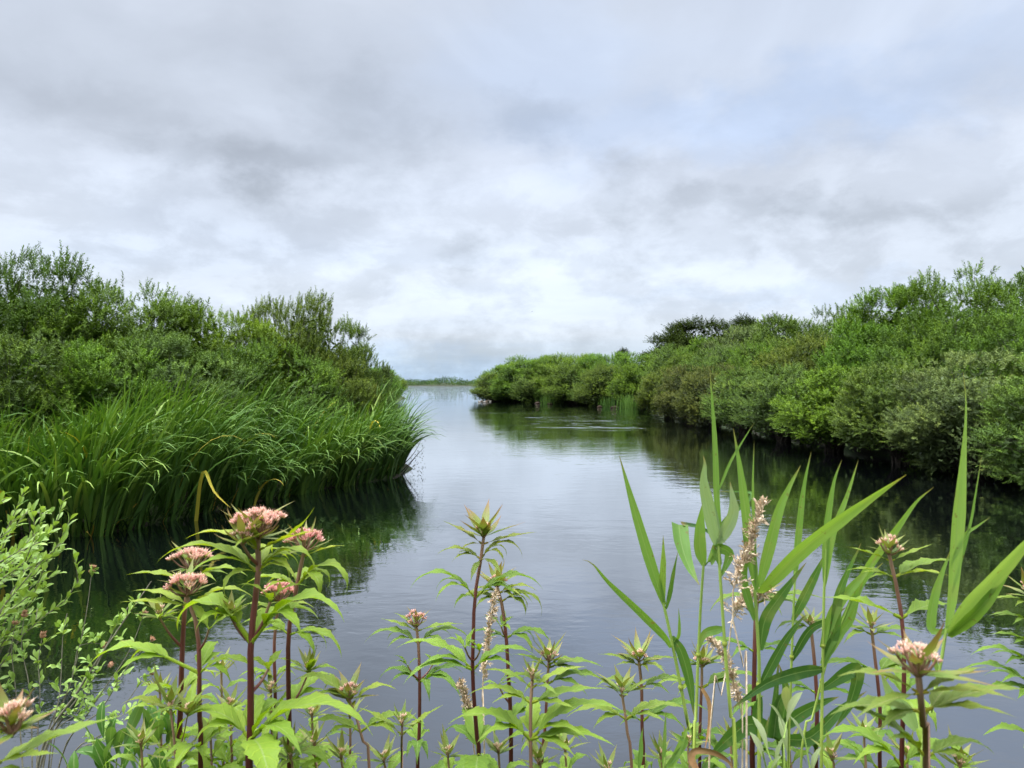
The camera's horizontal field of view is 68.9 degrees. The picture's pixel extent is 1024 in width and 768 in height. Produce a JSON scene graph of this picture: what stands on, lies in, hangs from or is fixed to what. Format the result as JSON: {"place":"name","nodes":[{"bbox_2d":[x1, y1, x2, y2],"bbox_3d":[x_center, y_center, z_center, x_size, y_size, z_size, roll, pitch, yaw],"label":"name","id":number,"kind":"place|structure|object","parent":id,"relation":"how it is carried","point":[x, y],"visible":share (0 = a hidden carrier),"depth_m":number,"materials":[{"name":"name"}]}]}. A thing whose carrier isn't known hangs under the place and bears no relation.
{"place":"outdoors","nodes":[
{"label":"outdoors","id":0,"kind":"place"},
{"bbox_2d":[0,358,445,540],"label":"bank","id":1,"kind":"structure","parent":0,"point":[229,504],"depth_m":11.82,"materials":[{"name":"green plant"}]},
{"bbox_2d":[0,326,105,446],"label":"willow shrub","id":2,"kind":"object","parent":1,"relation":"on","point":[19,348],"visible":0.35,"depth_m":12.06,"materials":[{"name":"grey plant"}]},
{"bbox_2d":[0,241,116,409],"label":"willow shrub","id":3,"kind":"object","parent":1,"relation":"on","point":[13,287],"visible":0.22,"depth_m":13.84,"materials":[{"name":"green plant"}]},
{"bbox_2d":[0,282,167,425],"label":"willow shrub","id":4,"kind":"object","parent":1,"relation":"on","point":[80,305],"visible":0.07,"depth_m":13.94,"materials":[{"name":"green plant"}]},
{"bbox_2d":[14,332,199,443],"bbox_3d":[-7.401,0.533,13.416,3.489,2.919,3.469,0,0,6],"label":"willow shrub","id":5,"kind":"object","parent":1,"relation":"on","point":[88,382],"visible":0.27,"depth_m":12.62,"materials":[{"name":"green plant"}]},
{"bbox_2d":[38,272,222,385],"bbox_3d":[-8.288,-0.125,15.744,4.301,4.434,4.337,0,0,7],"label":"willow shrub","id":6,"kind":"object","parent":1,"relation":"on","point":[111,294],"visible":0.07,"depth_m":14.89,"materials":[{"name":"green plant"}]},
{"bbox_2d":[62,327,258,432],"bbox_3d":[-6.812,0.478,14.377,3.965,3.055,3.666,0,0,-43],"label":"willow shrub","id":7,"kind":"object","parent":1,"relation":"on","point":[169,343],"visible":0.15,"depth_m":13.80,"materials":[{"name":"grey plant"}]},
{"bbox_2d":[111,291,268,389],"bbox_3d":[-7.542,-0.024,16.582,4.344,4.200,3.920,0,0,10],"label":"willow shrub","id":8,"kind":"object","parent":1,"relation":"on","point":[191,312],"visible":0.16,"depth_m":16.01,"materials":[{"name":"green plant"}]},
{"bbox_2d":[173,341,293,431],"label":"willow shrub","id":9,"kind":"object","parent":1,"relation":"on","point":[257,372],"visible":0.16,"depth_m":15.40,"materials":[{"name":"green plant"}]},
{"bbox_2d":[171,304,302,406],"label":"willow shrub","id":10,"kind":"object","parent":1,"relation":"on","point":[262,329],"visible":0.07,"depth_m":17.10,"materials":[{"name":"green plant"}]},
{"bbox_2d":[223,334,357,423],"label":"willow shrub","id":11,"kind":"object","parent":1,"relation":"on","point":[315,391],"visible":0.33,"depth_m":16.69,"materials":[{"name":"green plant"}]},
{"bbox_2d":[218,286,363,410],"bbox_3d":[-5.747,-0.207,18.787,4.105,4.585,3.865,0,0,-22],"label":"willow shrub","id":12,"kind":"object","parent":1,"relation":"on","point":[313,304],"visible":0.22,"depth_m":18.29,"materials":[{"name":"green plant"}]},
{"bbox_2d":[280,311,388,410],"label":"willow shrub","id":13,"kind":"object","parent":1,"relation":"on","point":[351,330],"visible":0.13,"depth_m":19.69,"materials":[{"name":"green plant"}]},
{"bbox_2d":[298,353,383,424],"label":"willow shrub","id":14,"kind":"object","parent":1,"relation":"on","point":[356,389],"visible":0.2,"depth_m":18.20,"materials":[{"name":"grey plant"}]},
{"bbox_2d":[350,344,400,413],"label":"willow shrub","id":15,"kind":"object","parent":1,"relation":"on","point":[384,370],"visible":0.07,"depth_m":20.94,"materials":[{"name":"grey plant"}]},
{"bbox_2d":[0,386,1023,767],"bbox_3d":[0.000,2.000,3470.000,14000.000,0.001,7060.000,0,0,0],"label":"lake water","id":16,"kind":"structure","parent":0,"point":[550,476],"depth_m":7.60,"materials":[{"name":"liquid"}]},
{"bbox_2d":[0,0,1023,382],"label":"sky","id":17,"kind":"structure","parent":0,"point":[450,172],"materials":[{"name":"white"}]},
{"bbox_2d":[488,400,1022,477],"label":"bank","id":18,"kind":"structure","parent":0,"point":[883,452],"depth_m":22.02,"materials":[{"name":"soil"}]},
{"bbox_2d":[488,367,537,401],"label":"willow shrub","id":19,"kind":"object","parent":18,"relation":"on","point":[500,388],"visible":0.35,"depth_m":83.62,"materials":[{"name":"green plant"}]},
{"bbox_2d":[487,355,553,401],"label":"willow shrub","id":20,"kind":"object","parent":18,"relation":"on","point":[526,362],"visible":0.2,"depth_m":83.75,"materials":[{"name":"green plant"}]},
{"bbox_2d":[509,368,550,402],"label":"willow shrub","id":21,"kind":"object","parent":18,"relation":"on","point":[526,386],"visible":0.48,"depth_m":79.73,"materials":[{"name":"green plant"}]},
{"bbox_2d":[531,352,595,402],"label":"willow shrub","id":22,"kind":"object","parent":18,"relation":"on","point":[566,360],"visible":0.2,"depth_m":78.43,"materials":[{"name":"green plant"}]},
{"bbox_2d":[538,362,593,403],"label":"willow shrub","id":23,"kind":"object","parent":18,"relation":"on","point":[559,390],"visible":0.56,"depth_m":74.52,"materials":[{"name":"green plant"}]},
{"bbox_2d":[572,363,623,405],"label":"willow shrub","id":24,"kind":"object","parent":18,"relation":"on","point":[593,393],"visible":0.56,"depth_m":68.75,"materials":[{"name":"green plant"}]},
{"bbox_2d":[587,351,656,383],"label":"willow shrub","id":25,"kind":"object","parent":18,"relation":"on","point":[621,358],"visible":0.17,"depth_m":72.85,"materials":[{"name":"green plant"}]},
{"bbox_2d":[605,360,653,406],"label":"willow shrub","id":26,"kind":"object","parent":18,"relation":"on","point":[629,382],"visible":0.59,"depth_m":63.81,"materials":[{"name":"green plant"}]},
{"bbox_2d":[632,364,684,415],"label":"willow shrub","id":27,"kind":"object","parent":18,"relation":"on","point":[648,393],"visible":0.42,"depth_m":45.82,"materials":[{"name":"green plant"}]},
{"bbox_2d":[638,342,686,387],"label":"willow shrub","id":28,"kind":"object","parent":18,"relation":"on","point":[657,364],"visible":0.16,"depth_m":60.27,"materials":[{"name":"green plant"}]},
{"bbox_2d":[651,364,715,421],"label":"willow shrub","id":29,"kind":"object","parent":18,"relation":"on","point":[667,399],"visible":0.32,"depth_m":39.94,"materials":[{"name":"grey plant"}]},
{"bbox_2d":[637,315,753,363],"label":"dark tree","id":30,"kind":"object","parent":18,"relation":"on","point":[675,330],"visible":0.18,"depth_m":83.79,"materials":[{"name":"green plant"}]},
{"bbox_2d":[672,362,744,427],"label":"willow shrub","id":31,"kind":"object","parent":18,"relation":"on","point":[691,409],"visible":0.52,"depth_m":34.13,"materials":[{"name":"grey plant"}]},
{"bbox_2d":[672,345,753,387],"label":"willow shrub","id":32,"kind":"object","parent":18,"relation":"on","point":[709,361],"visible":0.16,"depth_m":41.17,"materials":[{"name":"green plant"}]},
{"bbox_2d":[698,364,775,433],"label":"willow shrub","id":33,"kind":"object","parent":18,"relation":"on","point":[721,409],"visible":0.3,"depth_m":29.63,"materials":[{"name":"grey plant"}]},
{"bbox_2d":[699,322,774,367],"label":"willow shrub","id":34,"kind":"object","parent":18,"relation":"on","point":[736,332],"visible":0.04,"depth_m":44.27,"materials":[{"name":"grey plant"}]},
{"bbox_2d":[716,338,776,392],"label":"willow shrub","id":35,"kind":"object","parent":18,"relation":"on","point":[741,360],"visible":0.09,"depth_m":34.51,"materials":[{"name":"green plant"}]},
{"bbox_2d":[726,361,820,441],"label":"willow shrub","id":36,"kind":"object","parent":18,"relation":"on","point":[760,412],"visible":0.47,"depth_m":25.61,"materials":[{"name":"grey plant"}]},
{"bbox_2d":[729,310,829,364],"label":"willow shrub","id":37,"kind":"object","parent":18,"relation":"on","point":[790,323],"visible":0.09,"depth_m":37.35,"materials":[{"name":"green plant"}]},
{"bbox_2d":[743,330,846,397],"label":"willow shrub","id":38,"kind":"object","parent":18,"relation":"on","point":[779,358],"visible":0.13,"depth_m":28.91,"materials":[{"name":"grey plant"}]},
{"bbox_2d":[767,362,877,452],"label":"willow shrub","id":39,"kind":"object","parent":18,"relation":"on","point":[811,422],"visible":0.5,"depth_m":21.50,"materials":[{"name":"green plant"}]},
{"bbox_2d":[765,301,888,370],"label":"willow shrub","id":40,"kind":"object","parent":18,"relation":"on","point":[825,327],"visible":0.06,"depth_m":31.24,"materials":[{"name":"green plant"}]},
{"bbox_2d":[799,315,919,405],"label":"willow shrub","id":41,"kind":"object","parent":18,"relation":"on","point":[854,353],"visible":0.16,"depth_m":24.29,"materials":[{"name":"green plant"}]},
{"bbox_2d":[816,278,965,369],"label":"willow shrub","id":42,"kind":"object","parent":18,"relation":"on","point":[863,316],"visible":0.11,"depth_m":26.14,"materials":[{"name":"green plant"}]},
{"bbox_2d":[824,355,962,465],"bbox_3d":[9.909,0.661,18.727,3.903,2.807,3.913,0,0,35],"label":"willow shrub","id":43,"kind":"object","parent":18,"relation":"on","point":[862,425],"visible":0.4,"depth_m":18.62,"materials":[{"name":"green plant"}]},
{"bbox_2d":[859,299,1006,446],"bbox_3d":[11.751,-0.151,20.529,4.554,4.378,4.058,0,0,12],"label":"willow shrub","id":44,"kind":"object","parent":18,"relation":"on","point":[932,349],"visible":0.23,"depth_m":20.11,"materials":[{"name":"green plant"}]},
{"bbox_2d":[876,258,1023,383],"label":"willow shrub","id":45,"kind":"object","parent":18,"relation":"on","point":[981,298],"visible":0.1,"depth_m":22.07,"materials":[{"name":"green plant"}]},
{"bbox_2d":[879,346,1023,480],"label":"willow shrub","id":46,"kind":"object","parent":18,"relation":"on","point":[935,431],"visible":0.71,"depth_m":15.87,"materials":[{"name":"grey plant"}]},
{"bbox_2d":[941,286,1023,417],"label":"willow shrub","id":47,"kind":"object","parent":18,"relation":"on","point":[1004,321],"visible":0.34,"depth_m":16.79,"materials":[{"name":"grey plant"}]},
{"bbox_2d":[946,266,1023,378],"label":"willow shrub","id":48,"kind":"object","parent":18,"relation":"on","point":[1020,279],"visible":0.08,"depth_m":19.66,"materials":[{"name":"green plant"}]},
{"bbox_2d":[967,352,1023,490],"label":"willow shrub","id":49,"kind":"object","parent":18,"relation":"on","point":[1013,389],"visible":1,"depth_m":13.79,"materials":[{"name":"green plant"}]},
{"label":"near bank","id":50,"kind":"structure","parent":0,"visible":0},
{"bbox_2d":[0,486,84,668],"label":"creeping willow","id":51,"kind":"object","parent":50,"relation":"on","point":[22,555],"visible":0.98,"depth_m":2.52,"materials":[{"name":"green plant"}]},
{"bbox_2d":[0,684,118,767],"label":"hemp agrimony","id":52,"kind":"object","parent":50,"relation":"on","point":[14,715],"visible":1,"depth_m":0.50,"materials":[{"name":"green plant"}]},
{"bbox_2d":[0,564,158,767],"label":"bare twig willow","id":53,"kind":"object","parent":50,"relation":"on","point":[114,623],"visible":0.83,"depth_m":2.36,"materials":[{"name":"green plant"}]},
{"bbox_2d":[49,701,157,767],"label":"willow sapling","id":54,"kind":"object","parent":50,"relation":"on","point":[99,753],"visible":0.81,"depth_m":1.14,"materials":[{"name":"green plant"}]},
{"bbox_2d":[103,718,176,767],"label":"hemp agrimony","id":55,"kind":"object","parent":50,"relation":"on","point":[138,738],"visible":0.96,"depth_m":1.05,"materials":[{"name":"green plant"}]},
{"bbox_2d":[144,699,174,767],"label":"curled sapling","id":56,"kind":"object","parent":50,"relation":"on","point":[165,722],"visible":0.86,"depth_m":1.08,"materials":[{"name":"green plant"}]},
{"bbox_2d":[124,673,215,767],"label":"hemp agrimony","id":57,"kind":"object","parent":50,"relation":"on","point":[190,701],"visible":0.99,"depth_m":0.98,"materials":[{"name":"green plant"}]},
{"bbox_2d":[87,557,255,767],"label":"hemp agrimony","id":58,"kind":"object","parent":50,"relation":"on","point":[205,654],"visible":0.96,"depth_m":1.00,"materials":[{"name":"green plant"}]},
{"bbox_2d":[126,662,216,767],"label":"hemp agrimony","id":59,"kind":"object","parent":50,"relation":"on","point":[152,739],"visible":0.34,"depth_m":1.16,"materials":[{"name":"green plant"}]},
{"bbox_2d":[127,541,245,767],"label":"hemp agrimony","id":60,"kind":"object","parent":50,"relation":"on","point":[187,554],"visible":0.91,"depth_m":1.08,"materials":[{"name":"green plant"}]},
{"bbox_2d":[168,647,258,767],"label":"hemp agrimony","id":61,"kind":"object","parent":50,"relation":"on","point":[224,747],"visible":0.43,"depth_m":1.20,"materials":[{"name":"green plant"}]},
{"bbox_2d":[173,714,254,767],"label":"hemp agrimony","id":62,"kind":"object","parent":50,"relation":"on","point":[219,741],"visible":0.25,"depth_m":1.05,"materials":[{"name":"green plant"}]},
{"bbox_2d":[173,682,271,765],"bbox_3d":[-0.424,1.030,1.128,0.184,1.160,0.208,0,0,0],"label":"hemp agrimony","id":63,"kind":"object","parent":50,"relation":"on","point":[219,754],"visible":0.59,"depth_m":1.12,"materials":[{"name":"green plant"}]},
{"bbox_2d":[156,502,372,767],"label":"hemp agrimony","id":64,"kind":"object","parent":50,"relation":"on","point":[262,751],"visible":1,"depth_m":0.95,"materials":[{"name":"green plant"}]},
{"bbox_2d":[228,669,304,767],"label":"hemp agrimony","id":65,"kind":"object","parent":50,"relation":"on","point":[269,684],"visible":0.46,"depth_m":1.16,"materials":[{"name":"green plant"}]},
{"bbox_2d":[239,573,327,767],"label":"hemp agrimony","id":66,"kind":"object","parent":50,"relation":"on","point":[276,587],"visible":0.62,"depth_m":1.18,"materials":[{"name":"green plant"}]},
{"bbox_2d":[241,518,348,767],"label":"hemp agrimony","id":67,"kind":"object","parent":50,"relation":"on","point":[300,689],"visible":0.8,"depth_m":1.05,"materials":[{"name":"green plant"}]},
{"bbox_2d":[278,723,335,767],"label":"hemp agrimony","id":68,"kind":"object","parent":50,"relation":"on","point":[289,750],"visible":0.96,"depth_m":1.00,"materials":[{"name":"green plant"}]},
{"bbox_2d":[278,705,344,767],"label":"hemp agrimony","id":69,"kind":"object","parent":50,"relation":"on","point":[312,711],"visible":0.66,"depth_m":1.18,"materials":[{"name":"green plant"}]},
{"bbox_2d":[284,721,349,767],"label":"hemp agrimony","id":70,"kind":"object","parent":50,"relation":"on","point":[313,739],"visible":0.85,"depth_m":1.12,"materials":[{"name":"green plant"}]},
{"bbox_2d":[326,729,361,767],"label":"hemp agrimony","id":71,"kind":"object","parent":50,"relation":"on","point":[340,750],"visible":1,"depth_m":1.08,"materials":[{"name":"green plant"}]},
{"bbox_2d":[291,663,425,767],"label":"hemp agrimony","id":72,"kind":"object","parent":50,"relation":"on","point":[344,688],"visible":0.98,"depth_m":1.02,"materials":[{"name":"green plant"}]},
{"bbox_2d":[359,732,405,767],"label":"hemp agrimony","id":73,"kind":"object","parent":50,"relation":"on","point":[394,761],"visible":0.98,"depth_m":1.11,"materials":[{"name":"green plant"}]},
{"bbox_2d":[360,700,441,767],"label":"hemp agrimony","id":74,"kind":"object","parent":50,"relation":"on","point":[402,716],"visible":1,"depth_m":0.98,"materials":[{"name":"green plant"}]},
{"bbox_2d":[364,607,466,767],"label":"hemp agrimony","id":75,"kind":"object","parent":50,"relation":"on","point":[417,733],"visible":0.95,"depth_m":1.22,"materials":[{"name":"green plant"}]},
{"bbox_2d":[398,500,539,767],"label":"hemp agrimony","id":76,"kind":"object","parent":50,"relation":"on","point":[473,729],"visible":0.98,"depth_m":1.05,"materials":[{"name":"green plant"}]},
{"bbox_2d":[479,586,499,754],"bbox_3d":[-0.034,0.969,1.150,0.034,1.322,0.045,0,0,0],"label":"flower spike","id":77,"kind":"object","parent":50,"relation":"on","point":[488,639],"visible":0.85,"depth_m":1.14,"materials":[{"name":"plant"}]},
{"bbox_2d":[454,560,548,762],"bbox_3d":[-0.012,0.953,1.278,0.174,1.314,0.148,0,0,0],"label":"hemp agrimony","id":78,"kind":"object","parent":50,"relation":"on","point":[518,708],"visible":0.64,"depth_m":1.28,"materials":[{"name":"green plant"}]},
{"bbox_2d":[449,655,625,767],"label":"hemp agrimony","id":79,"kind":"object","parent":50,"relation":"on","point":[531,719],"visible":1,"depth_m":1.00,"materials":[{"name":"green plant"}]},
{"bbox_2d":[498,629,603,767],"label":"hemp agrimony","id":80,"kind":"object","parent":50,"relation":"on","point":[549,652],"visible":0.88,"depth_m":1.24,"materials":[{"name":"green plant"}]},
{"bbox_2d":[542,733,590,767],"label":"hemp agrimony","id":81,"kind":"object","parent":50,"relation":"on","point":[566,760],"visible":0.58,"depth_m":1.16,"materials":[{"name":"green plant"}]},
{"bbox_2d":[568,664,689,767],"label":"hemp agrimony","id":82,"kind":"object","parent":50,"relation":"on","point":[622,686],"visible":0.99,"depth_m":1.08,"materials":[{"name":"green plant"}]},
{"bbox_2d":[584,456,694,748],"bbox_3d":[0.161,0.864,0.994,0.206,1.532,0.059,0,0,-33],"label":"common reed","id":83,"kind":"object","parent":50,"relation":"on","point":[658,581],"visible":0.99,"depth_m":1.02,"materials":[{"name":"plant"}]},
{"bbox_2d":[598,627,707,767],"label":"hemp agrimony","id":84,"kind":"object","parent":50,"relation":"on","point":[636,651],"visible":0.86,"depth_m":1.34,"materials":[{"name":"green plant"}]},
{"bbox_2d":[638,713,688,767],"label":"common reed","id":85,"kind":"object","parent":50,"relation":"on","point":[681,746],"visible":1,"depth_m":0.95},
{"bbox_2d":[672,506,707,759],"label":"common reed","id":86,"kind":"object","parent":50,"relation":"on","point":[681,538],"visible":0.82,"depth_m":1.00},
{"bbox_2d":[651,640,751,767],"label":"hemp agrimony","id":87,"kind":"object","parent":50,"relation":"on","point":[705,659],"visible":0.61,"depth_m":1.40,"materials":[{"name":"green plant"}]},
{"bbox_2d":[706,636,744,767],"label":"dead reed","id":88,"kind":"object","parent":50,"relation":"on","point":[737,696],"visible":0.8,"depth_m":1.10,"materials":[{"name":"plant"}]},
{"bbox_2d":[699,375,752,767],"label":"common reed","id":89,"kind":"object","parent":50,"relation":"on","point":[719,532],"visible":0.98,"depth_m":0.95,"materials":[{"name":"plant"}]},
{"bbox_2d":[688,496,770,767],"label":"dead reed","id":90,"kind":"object","parent":50,"relation":"on","point":[753,535],"depth_m":0.93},
{"bbox_2d":[701,583,776,767],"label":"dead reed","id":91,"kind":"object","parent":50,"relation":"on","point":[740,602],"depth_m":1.00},
{"bbox_2d":[696,576,827,767],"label":"hemp agrimony","id":92,"kind":"object","parent":50,"relation":"on","point":[752,753],"visible":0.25,"depth_m":1.30,"materials":[{"name":"green plant"}]},
{"bbox_2d":[750,686,820,767],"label":"downy sapling","id":93,"kind":"object","parent":50,"relation":"on","point":[789,704],"visible":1,"depth_m":0.83,"materials":[{"name":"green plant"}]},
{"bbox_2d":[705,665,866,767],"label":"common reed","id":94,"kind":"object","parent":50,"relation":"on","point":[799,715],"visible":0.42,"depth_m":1.10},
{"bbox_2d":[731,460,876,767],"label":"common reed","id":95,"kind":"object","parent":50,"relation":"on","point":[834,631],"visible":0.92,"depth_m":0.98,"materials":[{"name":"plant"}]},
{"bbox_2d":[767,454,845,767],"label":"common reed","id":96,"kind":"object","parent":50,"relation":"on","point":[805,636],"visible":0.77,"depth_m":1.05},
{"bbox_2d":[733,428,905,767],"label":"common reed","id":97,"kind":"object","parent":50,"relation":"on","point":[793,559],"visible":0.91,"depth_m":0.95,"materials":[{"name":"plant"}]},
{"bbox_2d":[775,608,869,767],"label":"hemp agrimony","id":98,"kind":"object","parent":50,"relation":"on","point":[812,618],"visible":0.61,"depth_m":1.30,"materials":[{"name":"green plant"}]},
{"bbox_2d":[810,731,862,767],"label":"hemp agrimony","id":99,"kind":"object","parent":50,"relation":"on","point":[829,751],"visible":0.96,"depth_m":1.00,"materials":[{"name":"green plant"}]},
{"bbox_2d":[832,712,896,767],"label":"hemp agrimony","id":100,"kind":"object","parent":50,"relation":"on","point":[857,749],"visible":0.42,"depth_m":1.16,"materials":[{"name":"green plant"}]},
{"bbox_2d":[800,487,933,767],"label":"common reed","id":101,"kind":"object","parent":50,"relation":"on","point":[896,529],"visible":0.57,"depth_m":1.05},
{"bbox_2d":[817,604,918,767],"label":"hemp agrimony","id":102,"kind":"object","parent":50,"relation":"on","point":[884,662],"visible":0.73,"depth_m":1.30,"materials":[{"name":"green plant"}]},
{"bbox_2d":[818,526,974,767],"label":"hemp agrimony","id":103,"kind":"object","parent":50,"relation":"on","point":[889,541],"visible":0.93,"depth_m":0.92,"materials":[{"name":"green plant"}]},
{"bbox_2d":[829,623,1021,767],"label":"hemp agrimony","id":104,"kind":"object","parent":50,"relation":"on","point":[941,696],"visible":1,"depth_m":0.52,"materials":[{"name":"green plant"}]},
{"bbox_2d":[881,373,1023,767],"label":"common reed","id":105,"kind":"object","parent":50,"relation":"on","point":[977,603],"visible":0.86,"depth_m":0.80,"materials":[{"name":"plant"}]},
{"bbox_2d":[967,567,1023,735],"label":"hemp agrimony","id":106,"kind":"object","parent":50,"relation":"on","point":[1012,672],"visible":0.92,"depth_m":1.05,"materials":[{"name":"green plant"}]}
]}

